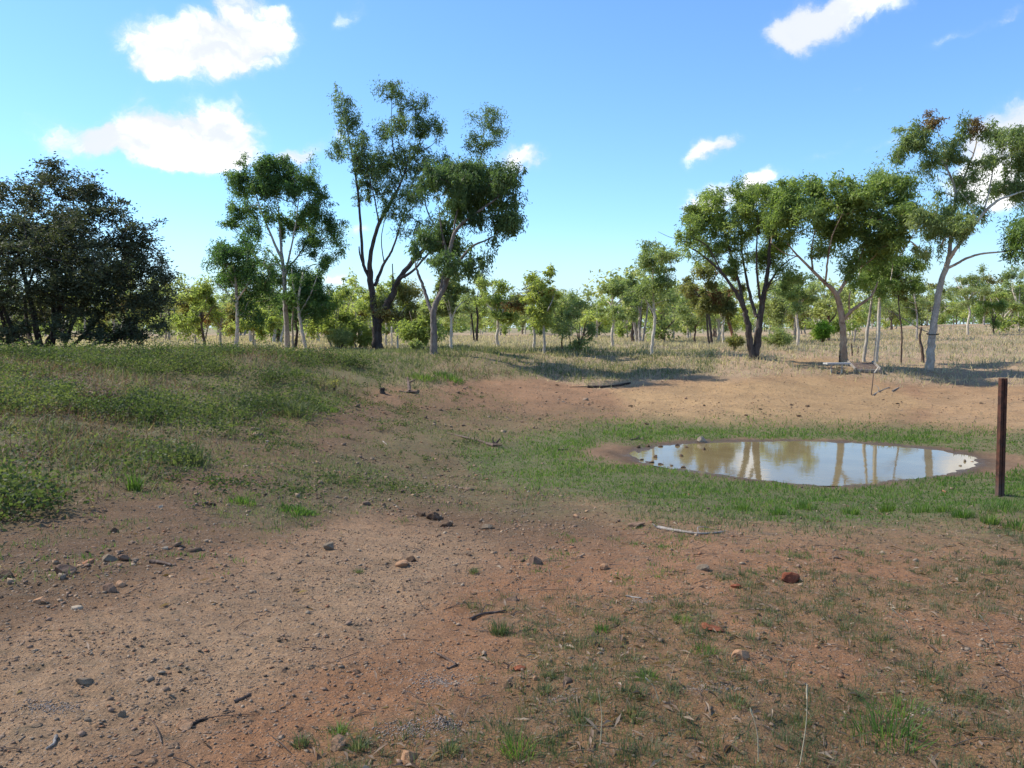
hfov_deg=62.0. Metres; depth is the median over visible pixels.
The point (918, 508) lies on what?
grass tuft
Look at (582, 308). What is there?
distant gum
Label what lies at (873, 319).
distant gum
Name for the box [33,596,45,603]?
rock
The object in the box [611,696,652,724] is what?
grass tuft
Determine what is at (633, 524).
rock
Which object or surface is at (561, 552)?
green sprigs
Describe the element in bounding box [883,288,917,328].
distant gum
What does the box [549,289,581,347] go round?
gum tree
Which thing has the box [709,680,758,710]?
grass tuft
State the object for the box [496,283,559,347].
gum tree
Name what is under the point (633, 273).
distant gum
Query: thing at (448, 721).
bark chips
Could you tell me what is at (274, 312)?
distant gum
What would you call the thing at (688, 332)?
distant gum
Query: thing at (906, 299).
tree
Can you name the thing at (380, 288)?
gum tree
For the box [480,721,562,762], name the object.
grass tuft
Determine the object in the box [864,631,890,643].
grass tuft
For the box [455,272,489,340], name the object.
gum tree
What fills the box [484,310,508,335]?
distant gum
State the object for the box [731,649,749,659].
rock
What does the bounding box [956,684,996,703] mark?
grass tuft
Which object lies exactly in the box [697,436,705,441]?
rock
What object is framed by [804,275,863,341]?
distant gum
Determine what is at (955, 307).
distant gum
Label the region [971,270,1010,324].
distant gum
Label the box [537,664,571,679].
grass tuft
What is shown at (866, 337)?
box tree
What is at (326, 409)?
grass tuft
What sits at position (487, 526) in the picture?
rock
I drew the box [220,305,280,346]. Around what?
gum tree
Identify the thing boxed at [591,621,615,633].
grass tuft
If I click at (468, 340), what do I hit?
dry grass
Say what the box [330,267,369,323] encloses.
distant gum
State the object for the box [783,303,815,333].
distant gum
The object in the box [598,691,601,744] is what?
seed stalk
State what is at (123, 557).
rock
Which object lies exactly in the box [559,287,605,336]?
distant gum
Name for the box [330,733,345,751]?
rock
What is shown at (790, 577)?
rock
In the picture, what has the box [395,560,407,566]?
rock
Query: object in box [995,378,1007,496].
steel post
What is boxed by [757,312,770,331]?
distant gum
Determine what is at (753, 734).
grass tufts
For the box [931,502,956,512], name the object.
grass tuft
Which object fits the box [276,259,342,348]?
gum tree
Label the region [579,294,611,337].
distant gum
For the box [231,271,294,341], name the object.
distant gum
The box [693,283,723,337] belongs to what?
distant gum
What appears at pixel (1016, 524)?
grass tuft
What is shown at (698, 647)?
grass tuft
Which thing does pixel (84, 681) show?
rock
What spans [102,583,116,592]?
rock
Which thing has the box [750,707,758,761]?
seed stalk
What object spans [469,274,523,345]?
gum tree
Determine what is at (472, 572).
grass tuft
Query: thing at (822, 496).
green grass
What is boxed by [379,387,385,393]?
tree stump
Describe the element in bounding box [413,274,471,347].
gum tree
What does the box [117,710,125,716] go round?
rock
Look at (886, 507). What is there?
grass tuft
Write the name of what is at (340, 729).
grass tuft
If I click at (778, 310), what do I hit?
gum tree
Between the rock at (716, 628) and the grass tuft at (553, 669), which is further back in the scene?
the rock at (716, 628)
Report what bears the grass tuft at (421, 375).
on the ground at (816, 392)
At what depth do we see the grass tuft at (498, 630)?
4.62 m
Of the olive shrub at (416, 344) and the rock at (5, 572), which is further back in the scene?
the olive shrub at (416, 344)
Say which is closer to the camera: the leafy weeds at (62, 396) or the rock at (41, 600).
the rock at (41, 600)
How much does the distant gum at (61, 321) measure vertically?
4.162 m
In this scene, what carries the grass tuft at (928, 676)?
on the ground at (816, 392)
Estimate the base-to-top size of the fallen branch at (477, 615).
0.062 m
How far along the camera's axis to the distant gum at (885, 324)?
106.49 m
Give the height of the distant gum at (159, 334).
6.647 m
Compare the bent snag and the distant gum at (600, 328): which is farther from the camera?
the distant gum at (600, 328)
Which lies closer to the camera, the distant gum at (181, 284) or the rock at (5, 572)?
the rock at (5, 572)
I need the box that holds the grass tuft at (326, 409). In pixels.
[315,401,340,412]
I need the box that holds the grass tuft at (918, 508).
[904,501,941,513]
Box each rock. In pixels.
[0,570,13,578]
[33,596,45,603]
[55,564,76,573]
[71,605,83,609]
[75,677,92,684]
[102,554,118,561]
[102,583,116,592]
[116,580,125,586]
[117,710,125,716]
[118,554,130,559]
[176,719,192,730]
[323,541,333,549]
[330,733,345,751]
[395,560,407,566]
[401,750,419,762]
[406,556,416,561]
[417,511,424,516]
[426,512,439,520]
[439,520,452,526]
[481,524,492,528]
[506,595,517,600]
[512,665,525,670]
[529,556,541,564]
[599,563,607,569]
[627,522,644,526]
[696,564,708,570]
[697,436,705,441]
[701,622,723,631]
[730,584,740,587]
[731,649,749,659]
[781,572,799,583]
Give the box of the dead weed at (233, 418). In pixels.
[229,406,240,429]
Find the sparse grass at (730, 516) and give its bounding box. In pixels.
[0,372,1023,586]
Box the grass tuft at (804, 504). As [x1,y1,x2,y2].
[787,498,819,509]
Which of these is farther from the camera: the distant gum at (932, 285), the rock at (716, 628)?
the distant gum at (932, 285)
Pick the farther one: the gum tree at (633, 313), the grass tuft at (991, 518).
the gum tree at (633, 313)
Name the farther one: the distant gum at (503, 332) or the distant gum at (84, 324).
the distant gum at (503, 332)
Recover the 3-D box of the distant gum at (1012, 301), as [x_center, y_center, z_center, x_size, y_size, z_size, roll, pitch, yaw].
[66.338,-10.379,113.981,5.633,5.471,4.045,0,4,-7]
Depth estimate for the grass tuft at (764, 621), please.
4.74 m
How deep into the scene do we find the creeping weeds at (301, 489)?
11.43 m
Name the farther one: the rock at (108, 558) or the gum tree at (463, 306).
the gum tree at (463, 306)
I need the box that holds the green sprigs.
[5,436,1023,616]
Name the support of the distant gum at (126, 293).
on the ground at (816, 392)
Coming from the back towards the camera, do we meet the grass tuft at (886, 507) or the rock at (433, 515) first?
the grass tuft at (886, 507)
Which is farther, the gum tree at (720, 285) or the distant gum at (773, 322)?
the distant gum at (773, 322)
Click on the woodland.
(905, 323)
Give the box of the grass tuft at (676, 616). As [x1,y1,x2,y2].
[669,611,699,623]
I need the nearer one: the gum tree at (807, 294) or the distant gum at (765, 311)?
the gum tree at (807, 294)
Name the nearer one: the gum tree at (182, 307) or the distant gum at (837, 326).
the gum tree at (182, 307)
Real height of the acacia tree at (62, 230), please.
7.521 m
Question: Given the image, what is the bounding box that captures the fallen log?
[575,382,630,387]
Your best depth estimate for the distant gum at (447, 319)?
103.89 m
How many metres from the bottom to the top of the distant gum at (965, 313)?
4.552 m
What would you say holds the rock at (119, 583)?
on the ground at (816, 392)
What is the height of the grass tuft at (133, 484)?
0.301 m
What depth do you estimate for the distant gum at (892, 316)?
96.33 m
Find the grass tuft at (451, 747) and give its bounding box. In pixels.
[434,731,468,758]
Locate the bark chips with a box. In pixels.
[1,530,988,747]
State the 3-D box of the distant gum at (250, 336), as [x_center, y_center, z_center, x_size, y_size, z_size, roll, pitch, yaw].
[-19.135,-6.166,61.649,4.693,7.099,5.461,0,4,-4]
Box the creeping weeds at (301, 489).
[56,372,484,507]
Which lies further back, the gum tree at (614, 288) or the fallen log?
the gum tree at (614, 288)
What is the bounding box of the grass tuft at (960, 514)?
[946,505,976,518]
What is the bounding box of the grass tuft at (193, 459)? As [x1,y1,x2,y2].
[148,433,214,466]
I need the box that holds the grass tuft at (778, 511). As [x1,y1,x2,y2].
[766,502,786,515]
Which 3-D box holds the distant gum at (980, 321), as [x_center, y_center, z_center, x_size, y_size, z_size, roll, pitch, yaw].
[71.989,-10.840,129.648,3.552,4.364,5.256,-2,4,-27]
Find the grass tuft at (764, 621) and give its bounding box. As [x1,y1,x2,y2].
[740,612,774,626]
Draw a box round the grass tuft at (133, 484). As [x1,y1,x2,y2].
[117,467,152,490]
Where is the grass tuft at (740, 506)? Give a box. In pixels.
[729,499,751,510]
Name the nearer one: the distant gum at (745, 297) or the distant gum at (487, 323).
the distant gum at (745, 297)
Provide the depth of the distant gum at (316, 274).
63.41 m
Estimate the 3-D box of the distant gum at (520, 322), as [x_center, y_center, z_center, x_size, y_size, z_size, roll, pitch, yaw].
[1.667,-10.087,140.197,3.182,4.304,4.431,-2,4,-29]
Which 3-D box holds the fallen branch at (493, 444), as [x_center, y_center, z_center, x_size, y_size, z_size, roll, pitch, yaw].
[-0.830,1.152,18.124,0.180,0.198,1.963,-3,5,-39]
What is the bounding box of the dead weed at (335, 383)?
[327,377,340,390]
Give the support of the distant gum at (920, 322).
on the ground at (816, 392)
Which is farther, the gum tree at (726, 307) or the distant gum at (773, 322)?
the distant gum at (773, 322)
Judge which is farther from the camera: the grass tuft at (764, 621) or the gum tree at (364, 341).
the gum tree at (364, 341)
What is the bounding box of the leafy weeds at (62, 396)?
[0,335,423,530]
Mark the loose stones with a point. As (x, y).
(176, 544)
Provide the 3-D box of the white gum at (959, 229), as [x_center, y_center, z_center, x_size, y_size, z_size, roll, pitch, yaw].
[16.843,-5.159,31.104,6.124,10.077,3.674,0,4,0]
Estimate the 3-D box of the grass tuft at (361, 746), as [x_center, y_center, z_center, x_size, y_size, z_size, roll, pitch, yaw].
[-0.571,1.361,3.228,0.235,0.078,0.236,2,4,25]
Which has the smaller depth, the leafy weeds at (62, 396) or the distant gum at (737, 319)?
the leafy weeds at (62, 396)
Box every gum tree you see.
[164,272,227,343]
[171,280,219,346]
[199,228,286,346]
[199,298,246,344]
[215,148,352,348]
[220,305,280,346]
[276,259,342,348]
[278,281,307,348]
[303,277,368,346]
[337,293,389,347]
[351,273,412,345]
[369,278,425,347]
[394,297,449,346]
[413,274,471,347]
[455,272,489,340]
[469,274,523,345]
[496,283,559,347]
[519,263,563,353]
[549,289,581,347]
[557,296,598,351]
[595,277,630,345]
[610,274,656,342]
[620,237,688,353]
[668,304,717,341]
[674,275,730,343]
[686,259,746,336]
[707,277,746,342]
[752,279,797,331]
[769,270,823,345]
[886,275,933,340]
[942,262,999,334]
[971,296,1009,332]
[996,206,1023,266]
[999,264,1023,331]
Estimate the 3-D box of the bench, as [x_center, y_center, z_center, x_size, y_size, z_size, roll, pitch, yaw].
[11.763,-0.542,30.873,0.880,0.464,0.350,0,4,-6]
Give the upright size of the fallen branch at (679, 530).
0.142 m
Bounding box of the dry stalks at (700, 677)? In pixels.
[429,547,1022,767]
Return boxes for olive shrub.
[408,338,424,351]
[723,332,746,349]
[761,324,795,347]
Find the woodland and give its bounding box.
[1,286,1017,332]
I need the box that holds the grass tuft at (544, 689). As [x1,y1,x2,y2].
[531,677,559,696]
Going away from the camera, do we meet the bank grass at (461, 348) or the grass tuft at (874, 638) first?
the grass tuft at (874, 638)
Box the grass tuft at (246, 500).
[227,495,257,506]
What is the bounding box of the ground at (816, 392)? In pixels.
[0,324,1023,767]
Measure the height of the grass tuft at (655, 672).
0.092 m
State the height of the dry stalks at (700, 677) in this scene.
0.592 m
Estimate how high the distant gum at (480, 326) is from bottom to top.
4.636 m
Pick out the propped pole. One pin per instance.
(908, 321)
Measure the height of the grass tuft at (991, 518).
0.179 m
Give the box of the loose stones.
[0,362,1016,762]
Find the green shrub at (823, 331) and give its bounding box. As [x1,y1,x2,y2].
[812,319,836,342]
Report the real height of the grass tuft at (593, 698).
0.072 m
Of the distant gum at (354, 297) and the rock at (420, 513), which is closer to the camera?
the rock at (420, 513)
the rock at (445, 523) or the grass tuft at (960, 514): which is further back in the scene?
the grass tuft at (960, 514)
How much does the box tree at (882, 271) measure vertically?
5.470 m
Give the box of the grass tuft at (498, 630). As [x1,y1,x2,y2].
[481,607,519,635]
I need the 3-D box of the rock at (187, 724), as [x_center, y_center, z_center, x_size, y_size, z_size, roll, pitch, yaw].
[-1.314,1.371,3.415,0.068,0.044,0.050,-9,2,-16]
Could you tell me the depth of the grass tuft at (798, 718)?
3.50 m
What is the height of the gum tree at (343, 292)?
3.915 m
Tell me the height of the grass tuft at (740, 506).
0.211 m
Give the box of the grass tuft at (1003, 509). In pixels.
[980,495,1023,513]
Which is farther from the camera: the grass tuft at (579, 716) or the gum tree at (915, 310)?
the gum tree at (915, 310)
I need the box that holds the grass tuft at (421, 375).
[409,372,436,381]
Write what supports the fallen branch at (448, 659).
on the ground at (816, 392)
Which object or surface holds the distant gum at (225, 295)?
on the ground at (816, 392)
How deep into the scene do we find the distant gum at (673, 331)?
75.65 m
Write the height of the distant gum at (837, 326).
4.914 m
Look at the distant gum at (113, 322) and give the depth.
57.25 m
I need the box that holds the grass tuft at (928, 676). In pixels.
[906,662,950,685]
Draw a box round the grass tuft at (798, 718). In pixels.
[778,705,816,729]
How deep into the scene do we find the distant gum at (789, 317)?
67.69 m
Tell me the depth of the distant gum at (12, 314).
79.30 m
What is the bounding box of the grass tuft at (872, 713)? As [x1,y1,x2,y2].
[811,673,996,756]
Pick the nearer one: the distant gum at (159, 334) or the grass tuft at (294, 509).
the grass tuft at (294, 509)
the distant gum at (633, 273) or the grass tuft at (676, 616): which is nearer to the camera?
the grass tuft at (676, 616)
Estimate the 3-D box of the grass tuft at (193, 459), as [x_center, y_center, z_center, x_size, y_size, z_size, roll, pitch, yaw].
[-4.310,0.824,10.941,0.986,0.551,1.300,0,4,7]
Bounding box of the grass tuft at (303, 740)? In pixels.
[280,729,317,749]
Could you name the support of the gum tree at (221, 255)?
on the ground at (816, 392)
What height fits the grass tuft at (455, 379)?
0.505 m
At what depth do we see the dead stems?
13.35 m
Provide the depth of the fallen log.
28.69 m
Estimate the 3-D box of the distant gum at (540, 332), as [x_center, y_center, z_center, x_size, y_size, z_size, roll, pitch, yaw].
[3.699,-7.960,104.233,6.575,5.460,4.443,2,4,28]
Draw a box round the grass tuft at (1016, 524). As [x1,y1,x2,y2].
[994,516,1023,530]
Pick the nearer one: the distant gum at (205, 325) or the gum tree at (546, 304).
the gum tree at (546, 304)
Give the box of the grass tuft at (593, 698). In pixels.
[576,688,611,704]
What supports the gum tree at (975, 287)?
on the ground at (816, 392)
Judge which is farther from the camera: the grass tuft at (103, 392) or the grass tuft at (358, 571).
the grass tuft at (103, 392)
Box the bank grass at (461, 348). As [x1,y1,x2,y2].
[0,343,720,528]
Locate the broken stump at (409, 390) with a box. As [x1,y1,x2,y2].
[399,377,417,392]
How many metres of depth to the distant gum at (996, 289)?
127.77 m
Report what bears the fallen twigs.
on the ground at (816, 392)
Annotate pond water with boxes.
[629,441,977,485]
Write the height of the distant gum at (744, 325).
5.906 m
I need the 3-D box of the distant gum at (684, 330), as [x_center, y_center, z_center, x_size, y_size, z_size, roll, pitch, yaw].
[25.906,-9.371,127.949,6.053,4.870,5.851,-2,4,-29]
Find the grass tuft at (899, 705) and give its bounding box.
[852,689,938,719]
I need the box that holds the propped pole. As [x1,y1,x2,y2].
[885,308,928,332]
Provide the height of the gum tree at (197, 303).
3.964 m
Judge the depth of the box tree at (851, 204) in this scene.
31.74 m
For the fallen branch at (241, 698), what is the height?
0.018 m
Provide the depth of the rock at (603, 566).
6.21 m
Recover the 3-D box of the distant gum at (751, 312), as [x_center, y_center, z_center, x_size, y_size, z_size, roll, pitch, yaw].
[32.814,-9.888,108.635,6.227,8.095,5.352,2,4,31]
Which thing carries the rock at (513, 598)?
on the ground at (816, 392)
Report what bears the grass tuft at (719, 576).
on the ground at (816, 392)
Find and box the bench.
[823,362,850,373]
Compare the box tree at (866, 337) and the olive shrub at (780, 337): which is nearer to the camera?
the box tree at (866, 337)
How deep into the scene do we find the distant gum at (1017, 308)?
71.11 m
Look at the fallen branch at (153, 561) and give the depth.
5.98 m
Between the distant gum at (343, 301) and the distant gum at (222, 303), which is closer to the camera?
the distant gum at (343, 301)
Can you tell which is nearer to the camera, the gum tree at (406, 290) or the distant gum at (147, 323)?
the gum tree at (406, 290)
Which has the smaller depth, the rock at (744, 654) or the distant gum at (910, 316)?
the rock at (744, 654)
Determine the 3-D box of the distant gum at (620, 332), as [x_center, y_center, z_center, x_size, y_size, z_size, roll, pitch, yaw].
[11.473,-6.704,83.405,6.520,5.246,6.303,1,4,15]
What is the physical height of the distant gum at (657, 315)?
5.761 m
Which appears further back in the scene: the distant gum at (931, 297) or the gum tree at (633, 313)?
the distant gum at (931, 297)
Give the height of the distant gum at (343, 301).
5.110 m
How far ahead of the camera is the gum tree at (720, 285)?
52.74 m
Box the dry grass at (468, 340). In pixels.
[2,324,1023,387]
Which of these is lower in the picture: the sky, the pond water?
the pond water
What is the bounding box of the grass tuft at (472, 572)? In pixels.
[465,565,484,573]
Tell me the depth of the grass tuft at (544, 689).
3.78 m
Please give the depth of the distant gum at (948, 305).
143.52 m
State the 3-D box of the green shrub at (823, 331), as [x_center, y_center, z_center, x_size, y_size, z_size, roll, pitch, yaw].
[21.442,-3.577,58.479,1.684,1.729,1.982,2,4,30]
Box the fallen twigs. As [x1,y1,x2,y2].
[0,437,1023,767]
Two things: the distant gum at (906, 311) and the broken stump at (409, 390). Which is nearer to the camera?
the broken stump at (409, 390)
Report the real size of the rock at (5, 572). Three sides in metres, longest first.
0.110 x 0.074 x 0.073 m
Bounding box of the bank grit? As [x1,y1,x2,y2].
[214,356,1023,508]
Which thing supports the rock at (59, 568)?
on the ground at (816, 392)
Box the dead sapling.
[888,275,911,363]
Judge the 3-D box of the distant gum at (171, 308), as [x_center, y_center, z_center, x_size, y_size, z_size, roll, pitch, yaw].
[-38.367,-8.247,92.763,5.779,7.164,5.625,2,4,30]
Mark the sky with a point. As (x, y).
(619, 111)
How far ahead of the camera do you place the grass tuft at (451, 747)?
3.18 m
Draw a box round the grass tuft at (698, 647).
[688,639,730,654]
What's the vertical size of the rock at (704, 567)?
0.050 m
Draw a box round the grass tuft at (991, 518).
[976,510,1004,524]
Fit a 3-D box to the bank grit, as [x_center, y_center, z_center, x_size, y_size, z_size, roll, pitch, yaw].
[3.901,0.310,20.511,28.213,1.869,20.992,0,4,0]
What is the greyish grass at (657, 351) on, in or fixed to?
on the ground at (816, 392)
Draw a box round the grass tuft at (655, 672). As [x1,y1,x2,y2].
[629,662,663,680]
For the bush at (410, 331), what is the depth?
36.69 m
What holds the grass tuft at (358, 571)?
on the ground at (816, 392)
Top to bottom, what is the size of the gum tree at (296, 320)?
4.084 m
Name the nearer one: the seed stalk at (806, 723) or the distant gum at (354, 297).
the seed stalk at (806, 723)
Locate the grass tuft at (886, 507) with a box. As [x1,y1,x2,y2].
[870,500,896,512]
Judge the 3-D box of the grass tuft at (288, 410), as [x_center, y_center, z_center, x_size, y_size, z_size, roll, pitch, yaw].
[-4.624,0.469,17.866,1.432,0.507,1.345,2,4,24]
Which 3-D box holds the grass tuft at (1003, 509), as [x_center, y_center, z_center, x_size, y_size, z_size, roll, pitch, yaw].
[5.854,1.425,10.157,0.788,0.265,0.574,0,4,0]
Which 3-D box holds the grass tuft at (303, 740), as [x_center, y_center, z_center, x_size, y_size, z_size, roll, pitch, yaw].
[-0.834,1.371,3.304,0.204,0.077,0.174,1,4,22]
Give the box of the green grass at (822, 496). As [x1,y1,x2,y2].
[452,410,1023,528]
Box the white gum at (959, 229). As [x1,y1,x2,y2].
[886,108,1023,371]
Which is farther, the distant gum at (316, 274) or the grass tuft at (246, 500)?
the distant gum at (316, 274)
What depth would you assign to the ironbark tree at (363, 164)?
39.94 m
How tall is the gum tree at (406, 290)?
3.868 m
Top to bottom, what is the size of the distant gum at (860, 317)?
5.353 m
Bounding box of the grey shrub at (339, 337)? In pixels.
[325,323,353,348]
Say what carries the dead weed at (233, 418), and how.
on the ground at (816, 392)
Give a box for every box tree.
[755,150,929,365]
[840,242,932,361]
[858,283,887,361]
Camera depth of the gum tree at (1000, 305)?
67.37 m
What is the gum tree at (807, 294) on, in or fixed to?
on the ground at (816, 392)
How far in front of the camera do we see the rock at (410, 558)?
6.73 m
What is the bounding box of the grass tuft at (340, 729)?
[316,712,361,735]
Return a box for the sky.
[0,0,1023,327]
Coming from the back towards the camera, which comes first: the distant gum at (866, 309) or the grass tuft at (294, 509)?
the distant gum at (866, 309)
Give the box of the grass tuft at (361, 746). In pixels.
[332,723,399,756]
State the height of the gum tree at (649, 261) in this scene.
5.286 m
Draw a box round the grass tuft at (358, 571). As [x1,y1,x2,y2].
[353,567,364,573]
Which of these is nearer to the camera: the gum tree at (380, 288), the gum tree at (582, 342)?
the gum tree at (582, 342)
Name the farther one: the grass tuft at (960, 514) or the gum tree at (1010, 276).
the gum tree at (1010, 276)
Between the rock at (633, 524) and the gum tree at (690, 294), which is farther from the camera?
the gum tree at (690, 294)
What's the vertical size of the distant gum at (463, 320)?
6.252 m
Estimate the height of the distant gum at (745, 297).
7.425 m
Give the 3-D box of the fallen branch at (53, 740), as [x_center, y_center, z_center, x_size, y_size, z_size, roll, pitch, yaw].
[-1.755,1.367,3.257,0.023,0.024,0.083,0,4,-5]
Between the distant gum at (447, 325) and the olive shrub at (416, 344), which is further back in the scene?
the distant gum at (447, 325)
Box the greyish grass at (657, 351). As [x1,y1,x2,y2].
[62,340,1023,389]
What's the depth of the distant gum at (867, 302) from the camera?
120.64 m
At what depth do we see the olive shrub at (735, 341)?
38.48 m
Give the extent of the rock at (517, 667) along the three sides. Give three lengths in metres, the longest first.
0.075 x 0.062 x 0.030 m
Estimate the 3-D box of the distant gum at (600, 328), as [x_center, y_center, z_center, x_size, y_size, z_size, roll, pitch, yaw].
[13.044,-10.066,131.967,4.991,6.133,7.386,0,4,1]
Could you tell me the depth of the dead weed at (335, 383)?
22.15 m
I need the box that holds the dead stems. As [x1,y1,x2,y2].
[0,344,515,525]
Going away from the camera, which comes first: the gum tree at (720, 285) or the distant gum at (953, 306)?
the gum tree at (720, 285)
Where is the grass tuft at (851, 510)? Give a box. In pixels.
[829,504,864,514]
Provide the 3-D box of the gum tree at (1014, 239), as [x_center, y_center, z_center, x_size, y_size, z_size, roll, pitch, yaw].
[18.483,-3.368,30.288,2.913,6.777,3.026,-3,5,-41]
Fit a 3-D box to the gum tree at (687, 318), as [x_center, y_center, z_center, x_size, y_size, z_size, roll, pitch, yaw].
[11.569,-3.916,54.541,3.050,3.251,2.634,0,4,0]
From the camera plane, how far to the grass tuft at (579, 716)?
3.51 m
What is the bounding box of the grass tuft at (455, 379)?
[431,370,467,383]
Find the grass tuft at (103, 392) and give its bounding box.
[64,374,127,402]
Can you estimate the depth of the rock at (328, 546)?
6.99 m
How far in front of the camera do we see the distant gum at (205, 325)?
78.09 m
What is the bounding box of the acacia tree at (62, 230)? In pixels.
[0,151,191,348]
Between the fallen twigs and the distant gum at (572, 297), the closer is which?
the fallen twigs
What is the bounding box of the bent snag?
[919,327,924,362]
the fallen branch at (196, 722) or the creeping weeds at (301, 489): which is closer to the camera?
the fallen branch at (196, 722)
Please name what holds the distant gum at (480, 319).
on the ground at (816, 392)
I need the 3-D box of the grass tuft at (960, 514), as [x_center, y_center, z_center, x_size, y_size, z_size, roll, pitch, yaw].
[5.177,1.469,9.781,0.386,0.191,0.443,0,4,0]
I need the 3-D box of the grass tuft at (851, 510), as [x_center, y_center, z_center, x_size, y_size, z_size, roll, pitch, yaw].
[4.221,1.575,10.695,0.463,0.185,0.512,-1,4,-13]
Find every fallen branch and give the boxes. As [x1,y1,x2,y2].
[45,734,57,749]
[149,559,171,565]
[192,716,207,725]
[234,693,250,702]
[436,652,456,668]
[447,433,501,446]
[469,604,505,619]
[652,523,722,534]
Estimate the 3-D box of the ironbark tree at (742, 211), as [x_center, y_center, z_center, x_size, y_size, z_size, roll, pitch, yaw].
[8.807,-4.620,33.550,6.247,7.933,3.529,0,4,0]
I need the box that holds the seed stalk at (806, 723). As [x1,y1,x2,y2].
[799,685,807,764]
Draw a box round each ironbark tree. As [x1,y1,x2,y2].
[324,77,515,349]
[404,153,528,353]
[659,172,811,359]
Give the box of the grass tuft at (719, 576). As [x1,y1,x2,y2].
[714,575,733,580]
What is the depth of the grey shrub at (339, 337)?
39.88 m
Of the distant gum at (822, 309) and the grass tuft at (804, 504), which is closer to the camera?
the grass tuft at (804, 504)
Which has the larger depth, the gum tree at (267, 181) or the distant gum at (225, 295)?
the distant gum at (225, 295)
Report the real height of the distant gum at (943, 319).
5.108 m
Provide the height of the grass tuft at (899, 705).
0.124 m
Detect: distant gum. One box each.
[0,276,28,324]
[31,296,87,339]
[49,286,100,330]
[87,270,151,341]
[90,262,156,325]
[138,272,190,341]
[139,313,162,327]
[146,285,177,335]
[150,288,178,335]
[175,300,211,337]
[212,292,232,335]
[218,256,275,340]
[219,287,248,335]
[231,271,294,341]
[234,272,294,343]
[298,264,335,341]
[326,286,356,324]
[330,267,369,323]
[342,281,408,337]
[417,301,461,333]
[430,291,476,336]
[441,313,469,330]
[457,296,490,334]
[467,315,487,333]
[479,300,510,332]
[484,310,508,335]
[516,315,530,333]
[522,303,559,335]
[552,288,586,335]
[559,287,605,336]
[572,295,603,334]
[579,262,672,341]
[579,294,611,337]
[590,301,610,334]
[597,300,658,337]
[638,273,693,341]
[642,285,691,340]
[658,288,694,338]
[667,320,689,334]
[671,281,703,338]
[689,285,750,340]
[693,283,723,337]
[711,280,751,329]
[737,302,766,331]
[745,277,788,334]
[757,283,800,332]
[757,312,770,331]
[758,266,817,339]
[765,317,792,332]
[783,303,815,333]
[799,287,862,339]
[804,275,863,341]
[830,284,871,336]
[837,302,876,331]
[856,292,886,327]
[862,286,908,327]
[868,308,903,329]
[873,297,903,329]
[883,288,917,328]
[900,308,925,325]
[913,309,930,326]
[916,278,945,325]
[917,286,951,320]
[923,295,956,324]
[941,287,959,323]
[946,296,968,323]
[951,299,970,323]
[957,303,985,323]
[970,283,1023,332]
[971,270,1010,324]
[972,299,990,323]
[992,282,1014,316]
[994,288,1023,321]
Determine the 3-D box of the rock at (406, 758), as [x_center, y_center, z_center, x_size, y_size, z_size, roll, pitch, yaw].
[-0.373,1.395,3.175,0.076,0.067,0.072,8,8,-16]
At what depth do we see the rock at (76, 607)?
4.82 m
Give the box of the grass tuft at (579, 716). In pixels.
[562,702,605,724]
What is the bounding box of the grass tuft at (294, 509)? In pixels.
[278,502,317,515]
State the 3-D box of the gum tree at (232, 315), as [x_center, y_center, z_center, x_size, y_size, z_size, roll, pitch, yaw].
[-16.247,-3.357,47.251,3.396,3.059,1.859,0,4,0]
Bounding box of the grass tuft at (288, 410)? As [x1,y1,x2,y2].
[273,398,323,418]
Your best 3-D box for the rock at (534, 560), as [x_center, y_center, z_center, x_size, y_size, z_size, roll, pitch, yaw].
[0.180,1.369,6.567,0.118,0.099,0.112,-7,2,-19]
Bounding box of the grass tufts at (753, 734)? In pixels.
[294,525,1023,767]
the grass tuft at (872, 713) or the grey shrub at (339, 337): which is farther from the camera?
the grey shrub at (339, 337)
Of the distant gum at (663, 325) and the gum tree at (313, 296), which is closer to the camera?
the gum tree at (313, 296)
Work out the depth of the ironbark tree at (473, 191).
31.87 m
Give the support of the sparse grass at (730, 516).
on the ground at (816, 392)
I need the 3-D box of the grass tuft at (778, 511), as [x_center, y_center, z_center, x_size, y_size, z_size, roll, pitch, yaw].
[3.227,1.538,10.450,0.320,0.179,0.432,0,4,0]
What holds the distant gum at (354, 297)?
on the ground at (816, 392)
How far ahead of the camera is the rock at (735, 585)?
5.58 m

